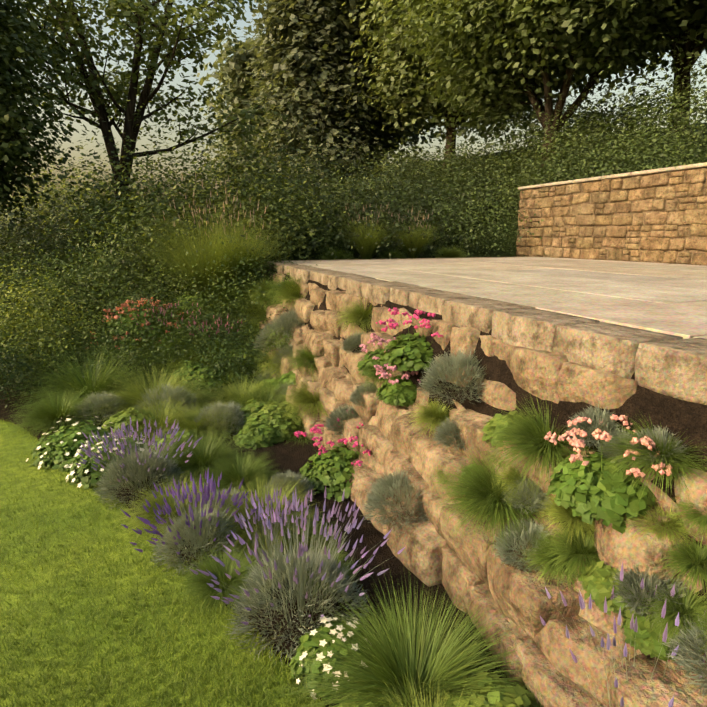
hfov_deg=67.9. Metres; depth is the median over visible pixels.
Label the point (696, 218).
wall stones
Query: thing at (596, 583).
leafy plant
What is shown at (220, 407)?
santolina mound
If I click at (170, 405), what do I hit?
leafy plant
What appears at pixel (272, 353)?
boulder
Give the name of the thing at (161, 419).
grass tuft
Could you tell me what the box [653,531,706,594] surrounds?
grass tuft
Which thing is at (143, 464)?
lavender
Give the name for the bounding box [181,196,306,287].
plume grass
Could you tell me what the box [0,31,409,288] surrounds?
sunlit thicket
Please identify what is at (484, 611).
boulder
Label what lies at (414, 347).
geranium
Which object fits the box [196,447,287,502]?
grass tuft
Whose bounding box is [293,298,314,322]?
boulder
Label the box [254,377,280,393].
leafy plant
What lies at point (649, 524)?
grass tuft
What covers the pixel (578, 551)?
grass tuft
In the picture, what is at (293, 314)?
santolina mound
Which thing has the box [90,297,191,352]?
spiraea shrub
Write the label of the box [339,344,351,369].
boulder
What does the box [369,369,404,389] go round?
boulder
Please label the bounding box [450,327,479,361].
boulder
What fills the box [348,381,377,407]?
santolina mound
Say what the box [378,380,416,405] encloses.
leafy plant
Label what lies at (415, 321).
boulder
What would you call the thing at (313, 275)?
coping
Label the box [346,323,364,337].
boulder
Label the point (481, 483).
grass tuft
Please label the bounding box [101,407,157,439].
leafy plant
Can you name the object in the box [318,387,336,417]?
boulder
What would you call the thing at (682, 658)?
santolina mound
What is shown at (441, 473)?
grass tuft
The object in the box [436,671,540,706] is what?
leafy plant
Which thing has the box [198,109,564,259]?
shrubs
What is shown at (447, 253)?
grass tuft
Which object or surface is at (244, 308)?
grass tuft
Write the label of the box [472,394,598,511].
grass tuft
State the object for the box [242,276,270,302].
grass tuft
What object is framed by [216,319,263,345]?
grass tuft
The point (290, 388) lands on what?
boulder
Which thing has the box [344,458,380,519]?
boulder
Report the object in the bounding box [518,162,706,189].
back wall coping
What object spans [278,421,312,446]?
grass tuft
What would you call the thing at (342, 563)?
grass tuft
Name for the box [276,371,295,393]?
leafy plant
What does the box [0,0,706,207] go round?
sky
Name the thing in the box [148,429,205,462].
leafy plant
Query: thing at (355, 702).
leafy plant
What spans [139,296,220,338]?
grass tuft
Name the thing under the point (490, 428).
leafy plant
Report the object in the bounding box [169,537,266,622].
grass tuft
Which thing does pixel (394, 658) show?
grass tuft
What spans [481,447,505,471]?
grass tuft
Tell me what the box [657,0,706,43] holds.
tree
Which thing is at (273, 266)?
coping
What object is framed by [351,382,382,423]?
boulder
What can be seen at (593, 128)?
hillside shrubs
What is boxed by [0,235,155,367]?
golden shrub
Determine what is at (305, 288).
boulder
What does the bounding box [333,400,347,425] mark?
boulder
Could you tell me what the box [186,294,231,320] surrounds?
grass tuft
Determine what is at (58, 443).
white flower plant
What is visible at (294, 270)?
coping
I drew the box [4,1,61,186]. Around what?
tree
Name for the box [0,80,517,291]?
shrubs
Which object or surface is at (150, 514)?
grass tuft
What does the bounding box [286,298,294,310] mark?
boulder
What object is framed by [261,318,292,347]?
leafy plant
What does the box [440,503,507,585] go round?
boulder
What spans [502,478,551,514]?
santolina mound
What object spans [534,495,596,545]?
grass tuft
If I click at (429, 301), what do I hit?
coping
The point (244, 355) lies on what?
leafy plant
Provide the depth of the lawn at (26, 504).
4.19 m
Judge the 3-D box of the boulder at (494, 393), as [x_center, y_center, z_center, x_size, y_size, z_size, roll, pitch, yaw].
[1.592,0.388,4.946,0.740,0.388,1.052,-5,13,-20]
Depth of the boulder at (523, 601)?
3.53 m
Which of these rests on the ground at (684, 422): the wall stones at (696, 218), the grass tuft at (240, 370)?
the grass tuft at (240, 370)
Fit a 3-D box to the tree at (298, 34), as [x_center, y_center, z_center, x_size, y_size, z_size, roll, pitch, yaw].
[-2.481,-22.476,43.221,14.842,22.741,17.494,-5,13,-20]
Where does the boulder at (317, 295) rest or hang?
on the ground at (684, 422)
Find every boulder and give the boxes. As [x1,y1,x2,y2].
[259,320,267,329]
[265,348,276,361]
[266,304,284,323]
[273,273,284,284]
[280,354,297,374]
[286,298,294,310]
[286,385,296,407]
[291,323,304,344]
[292,344,303,359]
[292,369,302,384]
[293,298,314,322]
[295,349,316,376]
[296,376,320,402]
[297,282,308,297]
[297,404,323,439]
[306,329,333,356]
[308,283,318,293]
[310,288,324,304]
[310,310,328,331]
[313,421,326,447]
[314,356,332,372]
[318,366,345,391]
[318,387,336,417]
[323,339,341,366]
[323,426,351,458]
[325,310,343,337]
[326,290,349,312]
[331,377,353,404]
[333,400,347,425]
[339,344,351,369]
[340,415,365,451]
[344,296,368,320]
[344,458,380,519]
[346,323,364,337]
[348,351,368,383]
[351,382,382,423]
[359,424,394,458]
[361,332,393,354]
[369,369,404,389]
[369,490,404,537]
[371,306,402,335]
[375,401,411,441]
[383,449,431,514]
[387,508,447,586]
[390,412,429,454]
[397,308,434,336]
[407,429,473,501]
[421,493,454,538]
[432,319,454,349]
[437,357,475,386]
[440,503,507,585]
[442,546,484,613]
[449,409,521,479]
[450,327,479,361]
[462,581,525,687]
[477,377,515,410]
[479,335,502,356]
[487,544,579,641]
[494,343,567,403]
[513,635,606,706]
[516,450,594,518]
[536,615,636,706]
[557,362,637,408]
[594,504,693,592]
[609,654,706,706]
[674,466,706,545]
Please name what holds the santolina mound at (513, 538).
on the boulder at (523, 601)
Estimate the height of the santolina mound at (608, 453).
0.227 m
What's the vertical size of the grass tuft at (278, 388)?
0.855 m
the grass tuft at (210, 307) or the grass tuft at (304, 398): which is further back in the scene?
the grass tuft at (210, 307)
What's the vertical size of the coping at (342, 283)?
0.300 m
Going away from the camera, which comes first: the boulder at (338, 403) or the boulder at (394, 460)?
the boulder at (394, 460)
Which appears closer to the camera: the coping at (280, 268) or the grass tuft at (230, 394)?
the grass tuft at (230, 394)
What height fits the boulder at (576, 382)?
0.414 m
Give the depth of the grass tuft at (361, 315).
7.71 m
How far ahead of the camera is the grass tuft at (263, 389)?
9.55 m
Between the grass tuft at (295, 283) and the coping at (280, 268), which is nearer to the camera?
the grass tuft at (295, 283)
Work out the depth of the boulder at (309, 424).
7.97 m
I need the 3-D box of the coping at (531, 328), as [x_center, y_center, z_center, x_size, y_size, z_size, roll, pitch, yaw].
[1.713,-0.197,4.789,0.530,0.301,0.880,-5,13,-20]
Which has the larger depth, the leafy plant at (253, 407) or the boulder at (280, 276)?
the boulder at (280, 276)
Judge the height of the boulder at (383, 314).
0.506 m
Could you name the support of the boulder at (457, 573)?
on the ground at (684, 422)
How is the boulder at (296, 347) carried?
on the ground at (684, 422)
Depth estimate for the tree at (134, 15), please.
22.35 m
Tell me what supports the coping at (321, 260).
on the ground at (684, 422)
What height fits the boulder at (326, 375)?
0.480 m
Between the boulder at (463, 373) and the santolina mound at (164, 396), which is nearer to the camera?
the boulder at (463, 373)
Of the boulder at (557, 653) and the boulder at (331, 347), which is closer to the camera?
the boulder at (557, 653)
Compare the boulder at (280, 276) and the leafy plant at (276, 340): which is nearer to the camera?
the leafy plant at (276, 340)
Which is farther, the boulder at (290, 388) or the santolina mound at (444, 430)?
the boulder at (290, 388)
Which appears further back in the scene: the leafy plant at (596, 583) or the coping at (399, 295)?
the coping at (399, 295)
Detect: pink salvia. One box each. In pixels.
[136,300,200,355]
[187,315,242,360]
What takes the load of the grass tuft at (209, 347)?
on the ground at (684, 422)
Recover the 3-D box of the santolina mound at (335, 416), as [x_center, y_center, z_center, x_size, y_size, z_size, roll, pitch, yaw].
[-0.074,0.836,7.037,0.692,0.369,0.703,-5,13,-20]
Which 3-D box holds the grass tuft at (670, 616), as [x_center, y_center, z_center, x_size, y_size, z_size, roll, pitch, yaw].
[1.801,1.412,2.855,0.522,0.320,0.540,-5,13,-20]
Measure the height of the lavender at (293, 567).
1.026 m
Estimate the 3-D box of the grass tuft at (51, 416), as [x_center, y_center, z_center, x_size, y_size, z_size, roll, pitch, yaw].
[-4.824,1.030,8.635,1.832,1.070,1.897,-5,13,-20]
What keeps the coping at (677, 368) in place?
on the boulder
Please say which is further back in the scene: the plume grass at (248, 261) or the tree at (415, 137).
the tree at (415, 137)
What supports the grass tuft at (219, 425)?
on the ground at (684, 422)
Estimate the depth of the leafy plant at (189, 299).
13.23 m
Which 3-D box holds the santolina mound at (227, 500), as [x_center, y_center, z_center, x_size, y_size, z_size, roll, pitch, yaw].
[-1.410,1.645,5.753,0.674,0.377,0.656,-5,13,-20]
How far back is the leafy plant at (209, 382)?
9.97 m
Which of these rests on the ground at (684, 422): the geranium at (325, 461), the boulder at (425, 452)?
the geranium at (325, 461)
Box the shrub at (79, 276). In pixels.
[0,220,180,331]
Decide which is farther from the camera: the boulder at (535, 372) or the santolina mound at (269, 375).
the santolina mound at (269, 375)
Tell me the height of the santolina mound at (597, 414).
0.296 m
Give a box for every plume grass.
[103,170,292,299]
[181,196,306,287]
[330,203,401,258]
[385,205,446,257]
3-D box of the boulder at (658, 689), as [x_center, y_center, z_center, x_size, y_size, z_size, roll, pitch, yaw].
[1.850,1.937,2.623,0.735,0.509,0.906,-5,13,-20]
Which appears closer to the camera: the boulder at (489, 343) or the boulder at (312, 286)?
the boulder at (489, 343)
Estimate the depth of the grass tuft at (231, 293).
13.29 m
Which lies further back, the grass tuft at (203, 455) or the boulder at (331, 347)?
the boulder at (331, 347)
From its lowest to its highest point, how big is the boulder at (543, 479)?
0.396 m
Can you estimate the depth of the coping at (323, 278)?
10.06 m
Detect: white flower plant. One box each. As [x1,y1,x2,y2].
[26,415,114,471]
[65,430,161,489]
[289,615,370,700]
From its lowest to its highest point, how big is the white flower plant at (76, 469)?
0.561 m
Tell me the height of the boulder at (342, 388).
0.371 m
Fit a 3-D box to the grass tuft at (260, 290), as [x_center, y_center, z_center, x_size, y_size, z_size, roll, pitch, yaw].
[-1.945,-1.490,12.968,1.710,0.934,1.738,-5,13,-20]
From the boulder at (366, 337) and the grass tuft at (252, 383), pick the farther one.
the grass tuft at (252, 383)
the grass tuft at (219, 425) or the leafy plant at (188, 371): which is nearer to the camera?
the grass tuft at (219, 425)
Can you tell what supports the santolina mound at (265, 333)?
on the ground at (684, 422)
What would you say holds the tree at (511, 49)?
on the ground at (684, 422)
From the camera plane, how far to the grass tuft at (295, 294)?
10.94 m
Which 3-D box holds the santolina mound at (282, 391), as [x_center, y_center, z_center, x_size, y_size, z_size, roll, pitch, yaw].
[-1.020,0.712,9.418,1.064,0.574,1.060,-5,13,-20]
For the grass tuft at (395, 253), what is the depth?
17.58 m
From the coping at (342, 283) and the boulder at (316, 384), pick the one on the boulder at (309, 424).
the boulder at (316, 384)
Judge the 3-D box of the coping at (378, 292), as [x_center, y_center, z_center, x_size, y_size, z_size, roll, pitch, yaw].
[0.551,-0.886,7.880,0.607,0.305,0.922,-5,13,-20]
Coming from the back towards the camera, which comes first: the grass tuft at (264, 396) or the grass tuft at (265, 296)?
the grass tuft at (265, 296)
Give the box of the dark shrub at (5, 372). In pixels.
[0,317,66,411]
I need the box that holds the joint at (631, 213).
[517,167,706,264]
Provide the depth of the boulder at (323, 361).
8.51 m
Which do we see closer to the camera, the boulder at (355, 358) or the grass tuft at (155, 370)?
the boulder at (355, 358)
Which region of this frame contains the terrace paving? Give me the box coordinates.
[285,257,706,338]
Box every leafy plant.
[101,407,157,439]
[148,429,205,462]
[150,400,190,415]
[160,360,224,394]
[174,291,218,315]
[176,371,228,399]
[211,528,251,556]
[221,345,261,372]
[227,399,275,431]
[233,422,277,449]
[242,410,296,441]
[246,402,303,439]
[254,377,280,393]
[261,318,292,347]
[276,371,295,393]
[338,692,387,706]
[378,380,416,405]
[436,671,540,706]
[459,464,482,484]
[482,411,530,446]
[577,560,661,618]
[621,611,684,661]
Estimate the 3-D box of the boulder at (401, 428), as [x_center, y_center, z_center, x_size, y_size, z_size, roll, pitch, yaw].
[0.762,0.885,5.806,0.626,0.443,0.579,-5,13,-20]
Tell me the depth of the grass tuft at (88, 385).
9.63 m
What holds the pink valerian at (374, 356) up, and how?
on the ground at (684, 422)
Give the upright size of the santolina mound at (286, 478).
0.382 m
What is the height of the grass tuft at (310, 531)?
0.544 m
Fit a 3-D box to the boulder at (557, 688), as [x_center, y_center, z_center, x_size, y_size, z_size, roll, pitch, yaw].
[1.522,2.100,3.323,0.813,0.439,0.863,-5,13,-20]
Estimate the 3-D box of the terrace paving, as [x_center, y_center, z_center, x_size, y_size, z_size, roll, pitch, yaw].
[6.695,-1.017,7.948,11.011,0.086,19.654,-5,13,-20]
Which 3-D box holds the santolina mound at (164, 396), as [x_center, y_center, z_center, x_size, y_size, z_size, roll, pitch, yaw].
[-3.176,0.803,8.867,1.222,0.650,1.277,-5,13,-20]
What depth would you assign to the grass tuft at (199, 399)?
9.30 m
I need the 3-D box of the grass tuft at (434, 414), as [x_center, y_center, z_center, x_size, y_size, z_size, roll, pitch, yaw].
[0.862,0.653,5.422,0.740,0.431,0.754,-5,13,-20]
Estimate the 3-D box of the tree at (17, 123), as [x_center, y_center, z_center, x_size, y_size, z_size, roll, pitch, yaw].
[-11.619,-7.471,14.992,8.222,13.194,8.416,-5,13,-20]
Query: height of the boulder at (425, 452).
0.529 m
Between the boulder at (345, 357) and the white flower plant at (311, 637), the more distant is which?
the boulder at (345, 357)
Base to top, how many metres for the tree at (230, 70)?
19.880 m
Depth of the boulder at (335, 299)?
8.86 m
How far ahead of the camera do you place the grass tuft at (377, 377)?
6.49 m
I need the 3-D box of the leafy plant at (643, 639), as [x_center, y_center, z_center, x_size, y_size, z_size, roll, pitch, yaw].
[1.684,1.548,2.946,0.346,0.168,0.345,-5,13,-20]
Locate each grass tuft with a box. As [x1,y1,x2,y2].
[1,343,164,423]
[3,384,107,437]
[65,333,162,381]
[87,360,217,422]
[109,471,222,549]
[112,392,203,449]
[120,344,201,391]
[122,324,210,366]
[125,299,224,343]
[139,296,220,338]
[141,335,211,372]
[145,424,254,489]
[149,401,235,446]
[153,343,214,373]
[161,336,244,374]
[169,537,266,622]
[175,385,218,411]
[176,404,236,441]
[180,332,240,365]
[180,336,234,361]
[183,270,259,323]
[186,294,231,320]
[191,471,333,566]
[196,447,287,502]
[198,293,253,337]
[201,373,275,413]
[206,365,253,393]
[207,347,262,382]
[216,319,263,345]
[228,288,277,335]
[230,377,286,417]
[233,378,281,400]
[234,297,279,338]
[239,319,261,344]
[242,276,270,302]
[245,365,279,392]
[246,273,283,308]
[247,278,280,314]
[248,344,278,370]
[253,341,299,383]
[258,567,535,706]
[263,272,301,305]
[266,376,291,402]
[266,512,350,559]
[267,279,307,307]
[275,371,327,427]
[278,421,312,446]
[281,341,322,379]
[306,541,362,599]
[316,246,353,259]
[330,295,377,337]
[356,351,395,395]
[363,669,492,706]
[376,247,406,258]
[408,396,452,441]
[423,445,555,556]
[428,245,469,257]
[431,455,461,497]
[454,488,506,525]
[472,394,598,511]
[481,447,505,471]
[484,667,543,706]
[489,465,543,505]
[521,528,581,591]
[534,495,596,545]
[534,518,599,586]
[595,411,706,508]
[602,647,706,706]
[623,503,683,552]
[628,501,698,547]
[639,579,706,649]
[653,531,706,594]
[667,493,706,541]
[684,595,706,652]
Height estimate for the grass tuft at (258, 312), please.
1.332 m
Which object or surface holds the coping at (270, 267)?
on the ground at (684, 422)
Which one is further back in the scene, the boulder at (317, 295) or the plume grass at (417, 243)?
the plume grass at (417, 243)
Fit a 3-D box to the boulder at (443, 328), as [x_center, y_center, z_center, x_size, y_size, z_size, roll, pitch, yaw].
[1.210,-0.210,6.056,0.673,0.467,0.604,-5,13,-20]
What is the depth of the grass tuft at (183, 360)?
11.02 m
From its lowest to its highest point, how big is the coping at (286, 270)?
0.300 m
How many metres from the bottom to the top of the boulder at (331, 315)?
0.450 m
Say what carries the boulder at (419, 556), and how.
on the ground at (684, 422)
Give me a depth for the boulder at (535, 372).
4.31 m
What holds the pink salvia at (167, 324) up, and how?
on the ground at (684, 422)
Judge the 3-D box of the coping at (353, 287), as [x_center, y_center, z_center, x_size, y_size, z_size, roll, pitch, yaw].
[0.208,-1.041,8.585,0.520,0.312,0.647,-5,13,-20]
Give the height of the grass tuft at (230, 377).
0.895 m
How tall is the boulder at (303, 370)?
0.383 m
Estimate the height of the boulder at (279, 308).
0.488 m
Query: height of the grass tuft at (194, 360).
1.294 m
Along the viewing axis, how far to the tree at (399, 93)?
37.01 m
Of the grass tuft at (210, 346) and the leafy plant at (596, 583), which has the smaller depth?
the leafy plant at (596, 583)
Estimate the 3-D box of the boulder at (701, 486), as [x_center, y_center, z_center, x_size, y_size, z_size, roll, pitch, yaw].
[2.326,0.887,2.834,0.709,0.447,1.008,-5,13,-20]
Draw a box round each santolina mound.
[71,391,130,426]
[133,382,200,415]
[191,398,246,439]
[198,487,248,513]
[211,279,236,301]
[253,312,303,350]
[254,366,280,383]
[261,469,315,504]
[271,344,293,368]
[273,381,294,403]
[274,308,304,337]
[323,404,358,435]
[340,331,362,352]
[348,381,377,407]
[360,468,428,538]
[416,347,489,403]
[432,412,465,451]
[491,515,551,573]
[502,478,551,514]
[565,403,621,454]
[596,426,636,466]
[607,564,689,627]
[622,426,687,470]
[662,614,706,697]
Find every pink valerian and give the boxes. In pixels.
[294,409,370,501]
[357,333,397,379]
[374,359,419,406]
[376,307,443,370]
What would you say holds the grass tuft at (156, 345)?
on the ground at (684, 422)
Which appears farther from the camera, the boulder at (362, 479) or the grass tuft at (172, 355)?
the grass tuft at (172, 355)
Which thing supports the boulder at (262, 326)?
on the ground at (684, 422)
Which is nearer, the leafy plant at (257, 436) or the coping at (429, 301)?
the coping at (429, 301)
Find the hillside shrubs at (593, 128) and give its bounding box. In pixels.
[446,19,706,205]
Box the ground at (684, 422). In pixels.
[0,122,706,706]
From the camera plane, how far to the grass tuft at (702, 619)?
2.69 m
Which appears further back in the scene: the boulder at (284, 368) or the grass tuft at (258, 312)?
the grass tuft at (258, 312)
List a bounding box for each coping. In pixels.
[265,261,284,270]
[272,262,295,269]
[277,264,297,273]
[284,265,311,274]
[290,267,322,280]
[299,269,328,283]
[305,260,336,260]
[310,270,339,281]
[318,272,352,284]
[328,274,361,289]
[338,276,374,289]
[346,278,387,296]
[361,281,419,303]
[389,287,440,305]
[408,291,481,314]
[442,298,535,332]
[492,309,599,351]
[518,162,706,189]
[552,322,682,378]
[635,338,706,404]
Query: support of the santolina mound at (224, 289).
on the ground at (684, 422)
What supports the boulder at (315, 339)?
on the boulder at (303, 370)
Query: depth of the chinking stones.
3.65 m
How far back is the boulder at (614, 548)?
3.08 m
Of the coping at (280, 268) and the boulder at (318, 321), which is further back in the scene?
the coping at (280, 268)
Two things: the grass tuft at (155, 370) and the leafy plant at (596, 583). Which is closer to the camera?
the leafy plant at (596, 583)
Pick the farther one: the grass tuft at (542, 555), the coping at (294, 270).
the coping at (294, 270)
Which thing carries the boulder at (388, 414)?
on the ground at (684, 422)
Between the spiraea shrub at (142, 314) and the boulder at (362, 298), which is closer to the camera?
the boulder at (362, 298)
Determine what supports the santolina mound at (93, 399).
on the ground at (684, 422)
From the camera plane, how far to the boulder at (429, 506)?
4.84 m
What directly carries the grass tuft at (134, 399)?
on the ground at (684, 422)
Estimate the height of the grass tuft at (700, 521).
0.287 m
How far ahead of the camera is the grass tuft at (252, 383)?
10.15 m
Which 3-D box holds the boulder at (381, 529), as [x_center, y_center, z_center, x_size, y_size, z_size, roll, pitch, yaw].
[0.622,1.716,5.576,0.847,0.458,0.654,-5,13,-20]
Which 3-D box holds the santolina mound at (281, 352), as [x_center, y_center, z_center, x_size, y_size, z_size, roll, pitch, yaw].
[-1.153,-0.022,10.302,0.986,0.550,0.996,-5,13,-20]
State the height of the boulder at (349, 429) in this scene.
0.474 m
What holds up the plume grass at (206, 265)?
on the ground at (684, 422)
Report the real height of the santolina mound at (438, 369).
0.514 m
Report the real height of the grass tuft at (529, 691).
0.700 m
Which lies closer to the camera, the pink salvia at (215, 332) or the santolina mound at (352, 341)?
the santolina mound at (352, 341)
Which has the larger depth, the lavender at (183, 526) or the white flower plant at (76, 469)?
the white flower plant at (76, 469)
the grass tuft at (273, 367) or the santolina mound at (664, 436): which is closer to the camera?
the santolina mound at (664, 436)
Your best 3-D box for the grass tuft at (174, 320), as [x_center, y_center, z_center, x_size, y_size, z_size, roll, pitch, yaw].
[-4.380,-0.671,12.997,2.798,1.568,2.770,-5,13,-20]
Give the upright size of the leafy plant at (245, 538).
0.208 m
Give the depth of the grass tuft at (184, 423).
7.99 m
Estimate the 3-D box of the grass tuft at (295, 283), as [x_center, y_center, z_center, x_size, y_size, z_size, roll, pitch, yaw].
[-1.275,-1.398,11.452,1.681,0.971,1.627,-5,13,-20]
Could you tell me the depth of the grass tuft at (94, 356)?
11.24 m
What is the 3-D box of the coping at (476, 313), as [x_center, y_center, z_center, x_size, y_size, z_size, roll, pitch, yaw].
[1.439,-0.385,5.639,0.605,0.305,0.932,-5,13,-20]
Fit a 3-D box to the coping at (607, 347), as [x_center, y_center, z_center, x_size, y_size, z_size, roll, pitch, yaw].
[1.989,-0.024,4.014,0.521,0.301,0.769,-5,13,-20]
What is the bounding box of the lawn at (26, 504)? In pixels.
[0,419,331,706]
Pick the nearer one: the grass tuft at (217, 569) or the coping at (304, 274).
the grass tuft at (217, 569)
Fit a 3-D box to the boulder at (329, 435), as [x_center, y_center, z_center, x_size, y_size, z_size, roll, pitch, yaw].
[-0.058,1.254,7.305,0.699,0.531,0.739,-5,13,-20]
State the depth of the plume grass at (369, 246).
17.07 m
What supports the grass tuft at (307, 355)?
on the ground at (684, 422)
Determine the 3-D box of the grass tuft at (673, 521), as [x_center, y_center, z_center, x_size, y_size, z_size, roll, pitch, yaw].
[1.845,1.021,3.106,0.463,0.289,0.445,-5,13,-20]
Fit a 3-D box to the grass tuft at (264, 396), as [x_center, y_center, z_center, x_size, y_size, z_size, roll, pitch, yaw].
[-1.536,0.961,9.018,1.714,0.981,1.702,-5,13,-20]
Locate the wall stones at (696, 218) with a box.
[516,168,706,265]
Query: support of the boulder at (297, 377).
on the chinking stones
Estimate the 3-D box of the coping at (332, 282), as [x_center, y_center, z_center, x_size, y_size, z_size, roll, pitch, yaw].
[-0.133,-1.280,9.623,0.593,0.298,0.491,-5,13,-20]
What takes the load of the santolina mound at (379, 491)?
on the ground at (684, 422)
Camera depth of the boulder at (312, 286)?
10.45 m
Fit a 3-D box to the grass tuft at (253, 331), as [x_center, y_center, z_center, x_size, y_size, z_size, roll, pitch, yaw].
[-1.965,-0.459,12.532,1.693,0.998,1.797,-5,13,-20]
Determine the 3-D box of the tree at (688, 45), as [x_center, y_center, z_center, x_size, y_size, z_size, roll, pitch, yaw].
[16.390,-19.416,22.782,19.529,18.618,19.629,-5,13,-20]
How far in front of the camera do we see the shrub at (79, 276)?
13.52 m
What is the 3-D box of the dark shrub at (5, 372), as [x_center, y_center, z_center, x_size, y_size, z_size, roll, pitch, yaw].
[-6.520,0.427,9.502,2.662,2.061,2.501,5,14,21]
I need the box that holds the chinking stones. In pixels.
[279,302,706,669]
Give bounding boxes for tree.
[0,0,113,250]
[1,0,297,258]
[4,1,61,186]
[190,23,307,195]
[227,0,409,204]
[254,0,442,173]
[322,0,576,164]
[373,0,706,180]
[556,0,706,136]
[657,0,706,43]
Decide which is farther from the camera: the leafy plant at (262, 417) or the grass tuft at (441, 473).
the leafy plant at (262, 417)
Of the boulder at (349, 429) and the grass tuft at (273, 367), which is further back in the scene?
the grass tuft at (273, 367)
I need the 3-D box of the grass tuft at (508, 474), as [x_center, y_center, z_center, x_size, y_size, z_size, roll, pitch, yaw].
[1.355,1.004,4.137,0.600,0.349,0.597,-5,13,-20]
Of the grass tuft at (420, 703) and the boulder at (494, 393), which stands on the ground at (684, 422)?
the grass tuft at (420, 703)
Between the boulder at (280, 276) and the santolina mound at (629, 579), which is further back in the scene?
the boulder at (280, 276)
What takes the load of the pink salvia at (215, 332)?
on the ground at (684, 422)
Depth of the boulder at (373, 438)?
6.23 m
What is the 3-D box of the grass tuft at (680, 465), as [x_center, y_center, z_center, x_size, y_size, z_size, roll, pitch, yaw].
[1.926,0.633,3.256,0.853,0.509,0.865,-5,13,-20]
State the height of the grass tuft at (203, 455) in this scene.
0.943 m
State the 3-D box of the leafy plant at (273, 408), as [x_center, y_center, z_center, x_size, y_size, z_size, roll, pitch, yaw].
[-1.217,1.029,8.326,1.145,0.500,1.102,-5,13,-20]
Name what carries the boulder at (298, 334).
on the ground at (684, 422)
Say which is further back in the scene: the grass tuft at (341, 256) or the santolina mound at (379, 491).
the grass tuft at (341, 256)
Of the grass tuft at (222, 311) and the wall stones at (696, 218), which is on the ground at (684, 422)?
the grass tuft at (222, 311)
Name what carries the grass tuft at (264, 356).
on the ground at (684, 422)
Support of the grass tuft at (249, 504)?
on the ground at (684, 422)
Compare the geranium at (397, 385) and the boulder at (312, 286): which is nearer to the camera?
the geranium at (397, 385)
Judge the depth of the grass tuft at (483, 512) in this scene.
4.25 m
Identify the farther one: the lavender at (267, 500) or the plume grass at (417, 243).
the plume grass at (417, 243)
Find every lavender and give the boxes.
[76,415,202,509]
[121,469,257,576]
[190,487,404,666]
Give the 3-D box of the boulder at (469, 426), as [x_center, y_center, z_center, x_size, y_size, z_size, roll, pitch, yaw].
[1.345,0.802,4.724,0.635,0.527,1.100,-5,13,-20]

